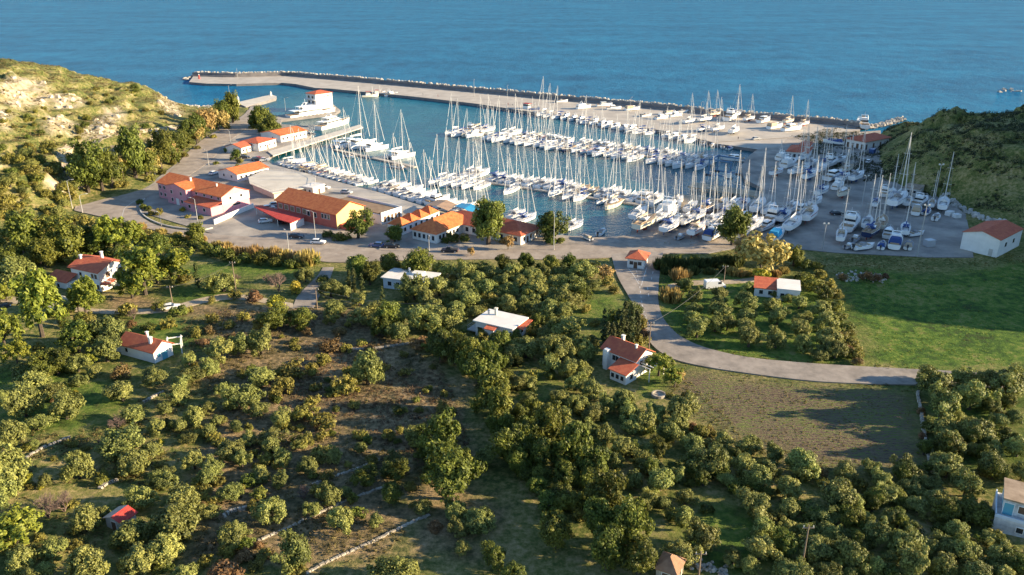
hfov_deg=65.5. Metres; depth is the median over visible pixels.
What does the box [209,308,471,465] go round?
heath scrub
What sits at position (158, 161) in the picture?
tan tree
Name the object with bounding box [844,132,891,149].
arcade building
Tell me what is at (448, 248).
pickup truck
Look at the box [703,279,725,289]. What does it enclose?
delivery van
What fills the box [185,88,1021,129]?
shore rocks
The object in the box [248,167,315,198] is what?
terrace
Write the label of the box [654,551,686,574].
stone hut
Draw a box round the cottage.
[116,331,174,362]
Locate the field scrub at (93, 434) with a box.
[2,306,469,563]
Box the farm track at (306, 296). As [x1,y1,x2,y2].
[293,267,333,307]
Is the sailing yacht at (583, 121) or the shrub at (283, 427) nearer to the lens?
the shrub at (283, 427)
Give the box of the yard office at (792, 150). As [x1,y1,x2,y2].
[786,140,813,159]
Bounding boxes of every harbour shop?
[224,141,251,153]
[238,137,276,150]
[259,126,307,142]
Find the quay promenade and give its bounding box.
[262,162,444,215]
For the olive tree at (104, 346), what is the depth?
178.81 m
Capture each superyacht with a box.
[285,99,334,117]
[314,114,348,130]
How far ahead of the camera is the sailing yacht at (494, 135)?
430.12 m
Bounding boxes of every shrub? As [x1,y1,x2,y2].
[0,143,6,150]
[0,183,8,193]
[0,193,15,205]
[0,203,9,210]
[0,209,9,218]
[1,154,10,159]
[1,158,14,163]
[1,241,10,246]
[1,540,15,554]
[2,167,18,174]
[6,207,19,211]
[11,154,24,162]
[15,202,27,207]
[16,180,26,186]
[19,164,36,171]
[20,192,30,197]
[20,472,33,485]
[21,445,31,451]
[24,142,33,146]
[24,156,41,163]
[25,168,36,172]
[25,482,36,489]
[27,170,42,178]
[27,180,38,185]
[28,544,42,557]
[29,173,44,183]
[31,164,42,169]
[31,341,45,351]
[33,532,45,541]
[34,154,46,162]
[35,129,44,134]
[38,189,52,197]
[39,141,53,146]
[39,146,54,153]
[43,166,52,174]
[45,203,55,208]
[47,142,59,146]
[48,163,63,172]
[49,161,61,164]
[50,455,57,460]
[51,168,58,174]
[53,189,61,193]
[54,193,63,203]
[56,183,68,190]
[61,302,75,311]
[61,498,80,508]
[62,190,78,199]
[62,253,78,264]
[65,184,75,190]
[67,535,89,549]
[68,213,85,223]
[68,440,78,446]
[70,253,85,261]
[71,345,80,352]
[75,215,95,226]
[78,245,94,254]
[79,121,89,126]
[79,445,90,451]
[80,310,96,322]
[81,114,91,119]
[94,474,109,485]
[96,247,109,255]
[96,468,107,477]
[104,98,112,103]
[109,361,131,379]
[110,468,117,476]
[113,181,122,187]
[114,302,137,317]
[116,557,127,569]
[121,181,129,187]
[126,319,136,327]
[128,465,146,475]
[129,83,138,88]
[136,199,143,203]
[139,123,150,128]
[139,321,157,334]
[143,174,155,181]
[143,205,151,210]
[143,228,154,237]
[150,300,168,310]
[151,564,165,574]
[154,208,162,214]
[154,462,169,470]
[157,168,166,173]
[158,317,177,329]
[160,418,170,426]
[162,563,174,571]
[165,304,187,317]
[165,419,184,429]
[169,233,187,246]
[170,159,176,164]
[176,274,192,282]
[182,239,198,248]
[183,306,193,313]
[189,326,202,337]
[190,425,203,434]
[190,477,202,487]
[194,338,210,346]
[195,483,213,496]
[196,239,213,254]
[196,553,213,570]
[198,494,210,500]
[203,324,215,333]
[205,245,224,257]
[205,312,218,322]
[205,431,220,441]
[205,496,218,505]
[207,559,245,574]
[208,295,215,303]
[210,437,222,445]
[213,475,226,487]
[215,437,226,446]
[216,545,235,559]
[218,318,236,327]
[218,415,227,423]
[219,247,235,260]
[222,405,232,410]
[223,332,235,338]
[226,289,242,299]
[232,252,250,264]
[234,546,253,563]
[235,158,243,162]
[236,310,250,320]
[236,368,245,378]
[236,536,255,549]
[239,472,256,487]
[244,289,263,303]
[244,422,252,429]
[246,363,255,370]
[246,449,258,457]
[246,499,256,511]
[247,560,263,571]
[249,485,267,498]
[250,251,267,265]
[251,319,263,329]
[251,381,261,390]
[253,541,265,548]
[255,548,270,561]
[257,452,273,464]
[265,294,285,306]
[267,256,283,265]
[267,388,282,401]
[270,376,294,393]
[271,395,280,403]
[271,460,285,469]
[273,418,292,428]
[275,421,289,429]
[277,357,303,379]
[284,258,297,267]
[286,562,308,574]
[287,431,314,446]
[288,341,296,347]
[289,280,301,293]
[289,337,298,342]
[290,403,320,420]
[290,423,305,431]
[291,344,300,350]
[292,371,304,377]
[296,260,310,268]
[300,326,311,335]
[303,367,318,375]
[303,394,320,405]
[304,362,318,368]
[308,482,323,496]
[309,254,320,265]
[309,382,323,390]
[309,412,336,430]
[309,445,331,455]
[312,453,323,463]
[314,430,329,440]
[315,274,330,283]
[315,337,341,352]
[315,353,331,364]
[318,469,334,480]
[319,513,325,521]
[321,230,334,237]
[322,313,340,324]
[323,376,331,382]
[323,392,333,397]
[324,386,336,392]
[328,429,336,435]
[330,231,346,240]
[330,374,359,396]
[331,326,346,336]
[332,406,339,411]
[340,343,352,352]
[341,366,352,373]
[344,321,351,327]
[344,460,352,467]
[345,491,358,504]
[347,398,360,409]
[349,506,368,518]
[352,429,367,439]
[355,338,367,345]
[363,434,372,444]
[364,344,374,349]
[365,453,378,464]
[378,363,390,371]
[381,429,395,441]
[392,404,406,414]
[393,438,402,443]
[395,424,403,433]
[397,367,414,375]
[399,350,408,357]
[404,481,419,491]
[406,437,421,447]
[408,335,427,350]
[411,395,420,402]
[412,449,433,460]
[413,407,423,412]
[420,470,432,484]
[422,461,433,472]
[427,519,443,533]
[428,363,436,369]
[436,399,447,413]
[439,356,447,363]
[440,389,448,397]
[441,237,448,243]
[443,407,456,414]
[446,232,459,242]
[448,274,457,280]
[456,329,468,334]
[458,234,469,241]
[474,382,481,391]
[477,261,489,266]
[477,330,488,342]
[480,303,491,311]
[481,292,497,303]
[513,464,533,480]
[525,370,539,376]
[526,325,538,334]
[545,237,556,244]
[556,237,564,243]
[566,507,587,521]
[570,506,586,519]
[574,404,588,415]
[581,304,590,312]
[588,434,608,455]
[589,318,600,326]
[590,260,601,270]
[595,412,606,420]
[601,275,613,285]
[608,284,619,294]
[608,468,620,483]
[631,334,651,345]
[635,316,647,328]
[639,329,649,336]
[645,424,656,433]
[664,505,678,521]
[665,392,673,397]
[665,460,683,471]
[674,278,693,291]
[684,478,699,486]
[686,472,694,479]
[688,422,696,430]
[693,424,710,437]
[700,502,715,513]
[702,438,713,445]
[708,429,716,438]
[727,481,742,494]
[733,477,748,486]
[747,481,764,492]
[747,508,768,520]
[752,268,770,276]
[755,456,778,465]
[767,509,789,523]
[769,546,786,559]
[774,468,782,477]
[789,497,803,509]
[793,271,814,283]
[794,259,810,268]
[798,499,820,520]
[798,516,810,523]
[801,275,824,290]
[809,261,825,269]
[813,269,827,278]
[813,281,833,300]
[816,477,829,487]
[819,465,829,478]
[824,278,836,288]
[824,298,844,310]
[828,551,861,567]
[830,289,844,298]
[833,310,848,321]
[837,273,848,280]
[838,321,856,330]
[838,330,849,339]
[843,336,859,347]
[845,329,856,335]
[847,346,864,359]
[850,357,864,364]
[851,475,868,492]
[857,271,874,280]
[858,563,877,574]
[859,494,867,503]
[863,569,879,574]
[864,552,882,566]
[872,273,882,280]
[878,518,896,529]
[882,273,889,279]
[882,562,902,574]
[883,557,897,568]
[892,501,908,511]
[916,406,925,413]
[918,431,927,438]
[926,513,943,525]
[930,522,946,533]
[930,567,949,574]
[967,445,977,456]
[971,538,989,556]
[973,531,991,546]
[974,468,988,477]
[978,555,1000,574]
[980,527,1002,541]
[994,431,1007,439]
[999,546,1022,563]
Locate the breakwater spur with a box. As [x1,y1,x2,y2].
[239,95,276,107]
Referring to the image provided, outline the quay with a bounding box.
[141,105,973,257]
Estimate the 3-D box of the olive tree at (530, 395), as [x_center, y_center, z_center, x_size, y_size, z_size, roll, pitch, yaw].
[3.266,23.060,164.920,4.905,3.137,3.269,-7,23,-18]
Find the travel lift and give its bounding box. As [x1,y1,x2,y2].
[705,155,740,179]
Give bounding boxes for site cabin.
[903,183,924,195]
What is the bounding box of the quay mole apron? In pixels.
[716,138,786,148]
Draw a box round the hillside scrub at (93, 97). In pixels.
[0,57,202,226]
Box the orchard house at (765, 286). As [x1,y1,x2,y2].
[754,276,800,299]
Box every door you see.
[110,520,116,530]
[161,349,168,359]
[1001,501,1015,515]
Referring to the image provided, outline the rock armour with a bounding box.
[183,71,864,129]
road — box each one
[74,191,729,262]
[120,110,250,198]
[611,252,1002,388]
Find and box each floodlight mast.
[916,204,930,256]
[932,164,943,207]
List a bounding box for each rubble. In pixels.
[688,555,728,574]
[835,192,1006,282]
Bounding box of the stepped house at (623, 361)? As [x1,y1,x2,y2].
[600,334,663,384]
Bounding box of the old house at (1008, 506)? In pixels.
[991,477,1023,537]
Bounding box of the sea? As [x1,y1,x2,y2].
[0,0,1023,236]
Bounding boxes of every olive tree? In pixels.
[0,171,20,187]
[0,256,37,284]
[0,385,49,419]
[0,390,13,402]
[0,419,28,446]
[0,441,31,492]
[0,477,20,509]
[3,542,38,574]
[10,362,27,380]
[11,370,52,396]
[16,146,33,156]
[16,184,26,192]
[19,199,31,204]
[19,564,41,574]
[22,413,58,432]
[23,250,41,263]
[25,159,39,165]
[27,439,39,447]
[33,184,42,189]
[33,560,56,574]
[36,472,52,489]
[36,536,68,561]
[37,382,65,398]
[38,205,47,210]
[39,360,53,376]
[46,387,85,420]
[49,205,67,216]
[58,198,70,206]
[59,450,96,482]
[61,178,81,186]
[61,353,91,371]
[62,544,110,574]
[63,355,84,373]
[63,373,88,387]
[66,502,104,535]
[84,363,102,377]
[88,315,130,344]
[92,334,122,361]
[93,421,144,461]
[96,505,110,519]
[101,380,133,401]
[106,518,149,549]
[116,449,149,476]
[117,541,158,574]
[121,404,144,423]
[121,484,158,508]
[140,441,163,458]
[140,500,201,540]
[141,365,171,386]
[144,417,165,435]
[145,469,178,489]
[146,533,185,570]
[157,401,172,415]
[159,383,189,405]
[160,465,175,475]
[165,481,200,508]
[169,418,186,432]
[170,374,191,388]
[172,562,198,574]
[176,432,197,444]
[177,365,205,382]
[179,350,196,369]
[180,450,205,469]
[181,405,204,426]
[193,503,223,519]
[194,357,219,378]
[195,464,222,484]
[197,453,225,469]
[199,271,239,292]
[199,423,217,438]
[200,401,216,414]
[202,335,233,363]
[209,414,223,425]
[213,438,246,461]
[213,482,244,501]
[214,381,229,394]
[216,522,253,537]
[217,519,243,555]
[220,383,266,410]
[226,332,250,355]
[228,420,243,432]
[231,448,253,467]
[241,429,257,446]
[242,399,270,416]
[244,366,276,386]
[247,323,271,356]
[249,495,286,524]
[250,464,266,476]
[251,426,289,445]
[255,468,270,485]
[261,437,279,455]
[270,406,292,424]
[270,528,311,574]
[271,469,288,489]
[273,446,292,467]
[290,434,310,448]
[292,267,313,281]
[294,456,318,478]
[302,501,322,517]
[314,480,343,505]
[316,278,346,297]
[318,445,342,463]
[322,299,346,317]
[324,506,353,534]
[337,285,352,298]
[339,486,352,496]
[346,300,383,324]
[349,348,385,384]
[350,291,366,306]
[353,442,367,452]
[365,555,417,574]
[368,512,383,527]
[382,449,402,464]
[384,321,409,342]
[393,272,430,299]
[403,303,441,330]
[403,425,418,440]
[406,558,419,574]
[408,498,432,514]
[415,287,433,306]
[424,298,443,309]
[425,275,449,295]
[430,261,450,276]
[431,306,467,330]
[442,288,460,301]
[442,337,454,365]
[444,500,466,519]
[446,300,465,318]
[446,515,470,537]
[447,277,475,290]
[450,258,477,277]
[454,288,481,307]
[454,538,472,556]
[461,505,496,534]
[464,305,485,316]
[468,270,485,284]
[472,264,485,273]
[474,278,498,294]
[475,444,495,466]
[484,263,504,278]
[493,273,513,284]
[495,282,522,295]
[495,294,517,312]
[502,343,523,357]
[503,262,523,276]
[503,353,513,368]
[508,374,528,390]
[511,336,539,361]
[512,274,526,287]
[514,293,540,307]
[519,391,538,404]
[521,273,548,298]
[522,373,537,391]
[523,267,541,279]
[528,303,540,314]
[535,284,548,299]
[536,325,551,338]
[536,336,552,356]
[537,352,560,378]
[538,262,552,280]
[539,298,558,319]
[540,316,554,327]
[540,333,577,361]
[545,283,568,301]
[548,274,558,287]
[548,389,570,401]
[550,273,585,291]
[551,264,568,274]
[551,315,587,336]
[552,287,584,307]
[553,301,577,317]
[557,405,572,419]
[558,357,584,377]
[562,418,575,427]
[564,371,587,390]
[565,394,589,412]
[567,332,586,345]
[568,260,598,278]
[572,334,600,360]
[573,360,593,378]
[581,403,608,422]
[581,417,600,438]
[582,376,605,399]
[583,278,600,288]
[587,335,598,345]
[593,422,612,445]
[595,392,615,412]
[605,452,625,468]
[609,435,637,457]
[612,389,635,408]
[618,397,639,418]
[619,413,645,434]
[624,468,643,489]
[628,448,663,474]
[637,406,655,433]
[641,486,658,509]
[644,441,664,456]
[646,400,666,423]
[647,467,674,493]
[655,495,671,509]
[656,421,684,441]
[657,536,703,567]
[665,412,688,432]
[666,390,699,417]
[670,465,684,481]
[672,505,693,528]
[673,488,699,503]
[678,432,704,453]
[679,277,692,288]
[680,445,728,473]
[683,310,701,323]
[684,286,702,302]
[684,302,703,313]
[684,516,720,552]
[687,317,709,337]
[702,311,726,332]
[707,301,734,317]
[708,295,728,306]
[708,441,728,450]
[711,286,728,296]
[713,430,735,446]
[717,472,736,485]
[722,451,731,465]
[722,544,741,568]
[723,315,736,330]
[729,452,756,475]
[733,291,758,308]
[734,434,763,455]
[735,307,758,320]
[735,486,772,519]
[737,317,754,331]
[739,324,760,346]
[740,281,754,292]
[740,555,760,574]
[741,534,783,559]
[742,463,773,492]
[749,516,775,537]
[756,458,779,477]
[760,297,782,309]
[761,324,787,348]
[766,440,783,463]
[768,306,790,324]
[770,291,777,297]
[771,554,813,574]
[775,475,803,498]
[776,497,800,518]
[777,516,797,531]
[780,293,792,302]
[784,447,820,481]
[785,448,821,480]
[790,318,812,335]
[791,310,813,322]
[792,294,807,308]
[793,333,813,353]
[793,523,817,535]
[797,533,838,561]
[802,501,825,521]
[808,345,833,361]
[810,299,832,314]
[810,504,840,526]
[811,311,840,329]
[811,560,843,574]
[814,326,845,351]
[816,521,843,539]
[817,476,858,510]
[821,339,849,358]
[822,536,834,549]
[830,534,870,571]
[833,459,858,480]
[834,528,851,540]
[842,566,859,574]
[850,495,865,510]
[850,538,868,549]
[856,512,870,527]
[861,457,883,476]
[862,513,891,548]
[865,556,885,574]
[870,465,892,487]
[878,508,898,523]
[880,481,902,502]
[881,548,900,564]
[888,524,924,555]
[889,452,924,477]
[895,473,925,495]
[898,543,930,574]
[904,495,929,519]
[915,365,935,381]
[916,363,956,396]
[916,535,935,553]
[918,469,943,489]
[921,488,949,503]
[923,412,959,435]
[925,551,957,574]
[927,450,963,477]
[928,380,961,421]
[929,529,956,555]
[934,428,966,457]
[942,519,971,539]
[945,539,983,560]
[949,366,974,387]
[949,466,987,498]
[952,378,1001,409]
[953,408,966,420]
[955,421,963,437]
[959,415,1000,445]
[959,555,993,574]
[966,441,983,455]
[967,369,1004,390]
[977,449,1008,472]
[979,528,998,544]
[982,397,1003,412]
[984,438,1004,458]
[984,536,1017,563]
[988,362,1023,396]
[988,412,1011,426]
[991,562,1015,574]
[1002,434,1023,456]
[1005,408,1023,424]
[1011,460,1023,480]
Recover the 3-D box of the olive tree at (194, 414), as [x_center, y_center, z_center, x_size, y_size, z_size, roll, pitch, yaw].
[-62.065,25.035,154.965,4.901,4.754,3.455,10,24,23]
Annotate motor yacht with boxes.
[424,189,449,204]
[464,122,477,129]
[465,127,483,138]
[547,133,558,141]
[554,133,565,142]
[560,112,569,119]
[560,137,573,143]
[575,100,590,108]
[589,115,598,124]
[592,147,609,156]
[596,101,612,106]
[599,139,612,147]
[602,121,615,127]
[606,103,620,109]
[611,122,621,128]
[619,124,628,130]
[624,105,639,110]
[625,124,638,132]
[635,189,652,203]
[654,112,667,119]
[655,194,681,218]
[668,110,682,116]
[668,132,679,139]
[674,212,685,225]
[678,134,687,140]
[702,222,719,240]
[720,153,744,161]
[722,106,737,120]
[755,218,775,231]
[756,114,770,122]
[764,204,783,223]
[766,122,782,128]
[769,224,784,240]
[775,150,788,160]
[779,154,796,167]
[780,120,801,131]
[792,202,807,213]
[822,167,841,180]
[825,153,837,167]
[831,179,843,189]
[839,207,860,232]
[857,112,870,128]
[880,184,887,196]
[882,225,893,238]
[888,229,902,249]
[910,192,928,206]
[911,203,921,215]
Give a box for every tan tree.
[113,152,129,174]
[145,148,161,172]
[187,124,204,143]
[190,107,216,136]
[208,109,230,130]
[467,247,474,254]
[500,235,514,246]
[596,264,615,277]
[669,368,685,381]
[733,230,792,269]
[733,234,751,254]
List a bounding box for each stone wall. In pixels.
[25,436,70,458]
[98,478,117,488]
[142,390,163,402]
[221,504,246,517]
[257,486,381,540]
[306,513,430,574]
[311,459,379,484]
[337,342,426,349]
[916,390,934,473]
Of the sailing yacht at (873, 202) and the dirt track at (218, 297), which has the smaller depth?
the dirt track at (218, 297)
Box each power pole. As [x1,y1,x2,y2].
[647,322,654,348]
[695,551,706,574]
[802,525,814,560]
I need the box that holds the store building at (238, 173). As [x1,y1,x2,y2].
[216,161,269,181]
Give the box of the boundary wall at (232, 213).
[213,203,253,224]
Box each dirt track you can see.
[1,294,293,313]
[56,125,179,188]
[668,277,753,288]
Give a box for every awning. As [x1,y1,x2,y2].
[427,200,456,210]
[456,203,478,211]
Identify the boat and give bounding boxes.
[362,91,378,96]
[397,165,407,169]
[521,97,539,109]
[555,99,567,102]
[582,233,593,240]
[595,227,605,236]
[596,196,607,204]
[640,113,651,116]
[662,110,672,114]
[674,232,684,239]
[676,109,688,112]
[823,138,845,144]
[842,242,854,248]
[849,233,860,241]
[851,242,874,250]
[877,240,886,249]
[903,239,913,250]
[906,230,924,236]
[921,207,930,215]
[931,212,940,220]
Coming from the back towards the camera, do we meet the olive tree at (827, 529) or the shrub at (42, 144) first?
the shrub at (42, 144)
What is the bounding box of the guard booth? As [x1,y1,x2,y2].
[625,250,650,268]
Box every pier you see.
[268,125,362,157]
[655,194,729,208]
[688,182,757,197]
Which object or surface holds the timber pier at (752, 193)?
in the sea
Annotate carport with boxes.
[255,205,304,230]
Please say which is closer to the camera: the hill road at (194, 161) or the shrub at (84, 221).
the shrub at (84, 221)
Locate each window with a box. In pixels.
[1014,527,1023,534]
[1017,506,1023,514]
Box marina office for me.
[410,210,539,244]
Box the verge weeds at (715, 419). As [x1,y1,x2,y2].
[664,240,1023,469]
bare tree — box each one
[31,492,59,518]
[51,490,71,511]
[107,414,126,429]
[126,307,137,318]
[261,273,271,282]
[267,271,285,291]
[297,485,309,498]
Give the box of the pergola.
[166,335,182,353]
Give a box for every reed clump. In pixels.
[137,222,147,229]
[155,228,167,234]
[210,240,220,246]
[220,241,233,248]
[229,245,242,255]
[234,246,249,255]
[244,243,263,258]
[259,247,270,258]
[266,245,281,257]
[276,247,291,261]
[286,251,297,258]
[293,247,320,265]
[652,256,667,270]
[658,285,683,303]
[660,265,670,274]
[662,254,681,269]
[668,266,689,280]
[672,258,690,269]
[682,258,698,266]
[684,269,693,277]
[687,265,700,274]
[689,256,706,268]
[700,258,716,267]
[702,266,715,274]
[711,256,724,267]
[717,263,730,273]
[719,253,734,265]
[726,266,739,276]
[728,254,745,267]
[736,269,746,277]
[745,270,752,276]
[771,269,782,276]
[778,266,790,273]
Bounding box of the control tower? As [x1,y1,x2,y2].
[303,90,332,108]
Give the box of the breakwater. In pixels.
[189,72,860,143]
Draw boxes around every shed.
[103,505,137,530]
[960,220,1023,257]
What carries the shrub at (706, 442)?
on the ground at (498, 486)
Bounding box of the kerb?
[139,198,212,229]
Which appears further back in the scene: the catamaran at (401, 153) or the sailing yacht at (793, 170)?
the catamaran at (401, 153)
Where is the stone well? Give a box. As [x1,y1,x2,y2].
[651,390,665,398]
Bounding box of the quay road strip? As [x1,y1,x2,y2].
[522,236,741,251]
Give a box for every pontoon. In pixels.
[333,149,416,167]
[450,173,658,207]
[463,129,713,165]
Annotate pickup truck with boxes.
[441,245,458,252]
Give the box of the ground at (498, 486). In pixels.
[0,58,1023,574]
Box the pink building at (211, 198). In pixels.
[156,172,249,215]
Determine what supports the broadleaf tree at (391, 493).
on the ground at (498, 486)
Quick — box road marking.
[628,267,652,324]
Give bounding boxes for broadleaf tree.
[0,205,42,259]
[0,237,5,247]
[0,245,22,261]
[0,248,15,263]
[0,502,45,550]
[7,267,69,337]
[22,350,52,375]
[25,237,63,266]
[33,213,85,257]
[42,347,70,374]
[43,348,64,372]
[53,317,92,353]
[57,317,69,329]
[65,137,105,192]
[66,275,105,312]
[73,311,86,320]
[74,223,108,254]
[86,153,119,190]
[92,146,128,187]
[92,214,125,247]
[105,242,127,258]
[112,244,165,294]
[113,122,145,177]
[131,149,157,175]
[142,231,172,255]
[146,127,172,168]
[155,244,194,279]
[159,135,180,164]
[170,129,186,156]
[174,129,194,150]
[177,118,201,139]
[184,221,204,241]
[188,112,208,141]
[212,99,229,127]
[223,90,240,122]
[230,148,240,159]
[247,105,272,128]
[255,112,281,131]
[255,301,292,329]
[288,307,316,330]
[343,207,374,238]
[345,254,374,279]
[349,462,379,486]
[360,259,381,284]
[367,312,390,336]
[375,299,404,323]
[379,253,401,272]
[379,456,410,480]
[381,480,403,505]
[384,223,404,241]
[399,246,435,271]
[414,423,431,443]
[415,404,461,468]
[421,338,429,351]
[424,437,487,506]
[426,326,451,360]
[441,298,452,307]
[443,328,467,361]
[454,337,481,358]
[454,355,468,375]
[457,446,475,461]
[460,347,494,384]
[469,364,508,415]
[470,195,505,244]
[472,278,483,294]
[479,540,507,574]
[480,338,509,372]
[482,382,513,426]
[485,414,505,434]
[487,330,512,350]
[488,422,532,461]
[492,409,514,433]
[494,253,512,270]
[496,298,501,309]
[499,560,526,574]
[503,368,513,378]
[505,446,532,472]
[509,328,521,339]
[511,403,529,422]
[512,355,523,366]
[515,419,529,433]
[515,459,531,480]
[517,252,534,267]
[518,415,533,423]
[519,302,531,316]
[520,289,532,301]
[521,423,543,463]
[523,398,540,411]
[525,406,540,421]
[526,475,547,493]
[528,435,556,466]
[530,313,545,327]
[530,463,556,481]
[532,400,571,440]
[535,211,570,240]
[536,489,559,517]
[538,509,574,551]
[542,254,559,268]
[543,479,556,490]
[545,369,555,379]
[545,488,571,511]
[546,318,559,329]
[549,394,565,407]
[549,440,574,467]
[549,482,571,505]
[551,420,593,468]
[552,432,565,442]
[553,457,579,487]
[556,298,570,305]
[559,252,575,267]
[567,490,584,510]
[574,283,592,301]
[575,445,611,483]
[576,458,605,491]
[582,495,614,536]
[583,467,628,509]
[588,522,627,571]
[605,308,622,326]
[607,494,655,555]
[613,530,658,574]
[621,300,643,320]
[625,439,642,456]
[643,457,660,472]
[650,434,672,458]
[660,430,673,442]
[683,452,698,475]
[694,469,711,486]
[712,462,730,478]
[713,203,752,244]
[727,448,740,461]
[762,487,774,497]
[772,526,798,559]
[784,243,804,266]
[798,535,820,561]
[836,501,849,521]
[840,506,865,527]
[850,529,869,543]
[859,518,872,533]
[863,486,888,507]
[863,495,881,513]
[889,506,908,528]
[891,458,918,480]
[894,488,907,501]
[900,519,925,536]
[915,438,934,454]
[917,460,932,470]
[921,420,934,431]
[929,496,972,523]
[932,432,958,453]
[951,501,966,522]
[951,533,970,542]
[956,437,967,455]
[960,500,994,527]
[961,494,977,504]
[962,424,983,442]
[975,444,998,457]
[976,455,1004,478]
[989,461,1009,480]
[994,532,1010,545]
[996,543,1014,562]
[997,424,1011,435]
[1000,393,1017,409]
[1000,433,1013,449]
[1001,552,1023,574]
[1007,432,1018,437]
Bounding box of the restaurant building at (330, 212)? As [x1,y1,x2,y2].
[274,187,401,229]
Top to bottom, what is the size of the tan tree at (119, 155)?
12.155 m
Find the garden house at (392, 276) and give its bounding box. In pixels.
[381,267,440,289]
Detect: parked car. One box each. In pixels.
[0,302,12,310]
[160,302,180,310]
[208,170,217,174]
[258,218,271,223]
[259,157,269,161]
[269,201,276,205]
[289,232,304,238]
[310,238,325,244]
[340,189,352,193]
[368,241,383,247]
[384,242,399,248]
[829,210,843,215]
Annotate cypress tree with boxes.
[168,262,174,284]
[193,262,200,287]
[346,269,351,287]
[350,267,356,292]
[359,273,364,291]
[379,286,384,301]
[402,272,408,302]
[600,308,607,341]
[603,321,610,342]
[608,322,616,336]
[615,308,622,336]
[617,314,626,337]
[621,300,629,340]
[626,303,636,342]
[633,311,641,336]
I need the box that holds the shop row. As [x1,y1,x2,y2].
[388,205,438,234]
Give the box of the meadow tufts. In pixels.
[659,263,1023,365]
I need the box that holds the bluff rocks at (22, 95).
[0,76,180,151]
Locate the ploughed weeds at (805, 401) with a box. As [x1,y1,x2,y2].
[674,379,915,468]
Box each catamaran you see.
[330,109,352,148]
[343,90,373,149]
[359,104,388,151]
[385,109,414,159]
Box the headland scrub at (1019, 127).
[790,105,1023,217]
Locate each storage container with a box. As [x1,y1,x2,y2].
[869,148,875,153]
[923,238,935,246]
[945,210,954,215]
[952,213,961,217]
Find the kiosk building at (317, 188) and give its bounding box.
[301,182,324,193]
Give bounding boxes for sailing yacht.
[277,127,304,164]
[282,134,304,166]
[286,129,312,167]
[293,139,313,169]
[297,134,325,170]
[303,141,324,172]
[308,139,330,173]
[312,132,339,174]
[318,138,344,176]
[324,137,349,177]
[330,148,354,179]
[336,141,361,180]
[342,151,366,182]
[347,141,372,184]
[353,155,378,185]
[371,151,395,190]
[378,136,406,192]
[385,157,409,194]
[392,140,423,196]
[400,156,423,198]
[407,149,436,201]
[416,157,440,203]
[429,136,449,185]
[432,163,455,208]
[439,130,461,187]
[441,162,466,210]
[445,96,461,135]
[450,165,472,211]
[451,99,468,136]
[451,140,471,187]
[460,128,479,177]
[461,110,470,136]
[461,137,480,189]
[461,157,485,210]
[468,124,489,178]
[470,101,486,129]
[473,151,490,190]
[473,169,488,204]
[479,99,495,132]
[482,107,495,140]
[485,141,505,181]
[487,105,498,141]
[491,100,511,142]
[496,149,513,182]
[497,103,511,134]
[503,113,514,142]
[503,154,519,194]
[504,94,521,135]
[504,139,523,183]
[505,173,525,218]
[510,109,522,143]
[513,148,528,185]
[514,101,532,145]
[514,175,535,221]
[519,107,532,137]
[521,139,539,186]
[524,109,539,146]
[526,105,540,137]
[532,140,551,188]
[534,108,545,139]
[534,118,544,146]
[536,77,550,116]
[539,113,552,148]
[540,103,554,140]
[543,89,556,117]
[543,141,562,189]
[544,111,560,149]
[548,156,564,196]
[551,87,564,118]
[553,141,572,189]
[556,116,567,150]
[559,188,571,232]
[562,114,575,151]
[562,159,577,199]
[564,148,581,192]
[565,180,583,230]
[571,119,584,152]
[573,159,590,201]
[574,157,589,193]
[575,109,590,145]
[580,95,591,123]
[580,123,593,153]
[583,110,596,146]
[585,158,598,195]
[587,121,598,154]
[591,111,605,147]
[594,152,607,196]
[602,139,621,198]
[603,120,616,156]
[604,160,623,209]
[608,116,619,149]
[611,125,626,158]
[615,107,631,151]
[615,155,631,198]
[621,121,632,159]
[623,124,636,151]
[625,153,639,201]
[627,112,643,161]
[628,162,646,221]
[631,118,644,152]
[632,100,647,133]
[632,165,655,232]
[640,114,654,154]
[645,109,656,134]
[645,125,660,163]
[646,148,663,204]
[649,121,663,155]
[654,170,667,224]
[657,111,673,156]
[657,130,669,164]
[659,175,679,234]
[661,110,670,137]
[665,125,677,166]
[667,119,681,157]
[672,118,688,168]
[673,160,683,201]
[677,125,689,158]
[679,174,695,226]
[682,93,695,123]
[682,164,697,212]
[684,103,697,143]
[685,129,697,168]
[686,128,698,160]
[686,183,705,237]
[691,171,706,221]
[694,121,707,161]
[694,132,707,170]
[697,91,711,122]
[697,104,709,131]
[697,156,715,213]
[703,175,718,227]
[704,120,717,163]
[707,91,720,116]
[710,99,724,131]
[711,179,726,225]
[714,166,727,210]
[718,174,731,216]
[723,151,741,207]
[728,96,739,133]
[735,87,741,115]
[739,160,750,209]
[739,174,747,212]
[742,96,754,120]
[748,166,763,230]
[749,150,765,214]
[760,164,776,215]
[769,142,783,176]
[775,169,791,223]
[782,96,793,123]
[782,161,802,232]
[784,156,799,213]
[787,126,805,175]
[796,170,806,222]
[797,126,809,160]
[797,136,809,175]
[798,100,809,125]
[801,135,817,179]
[801,157,818,222]
[804,127,817,167]
[808,160,822,204]
[812,126,827,173]
[814,152,828,195]
[819,126,832,165]
[835,137,850,180]
[836,189,848,243]
[837,128,846,162]
[837,152,850,197]
[839,134,853,171]
[848,128,865,182]
[861,175,875,227]
[861,176,882,239]
[871,170,881,206]
[875,173,890,229]
[887,132,911,208]
[888,156,898,197]
[900,185,913,236]
[902,164,915,207]
[928,170,938,206]
[937,153,953,211]
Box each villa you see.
[47,251,125,291]
[467,307,532,338]

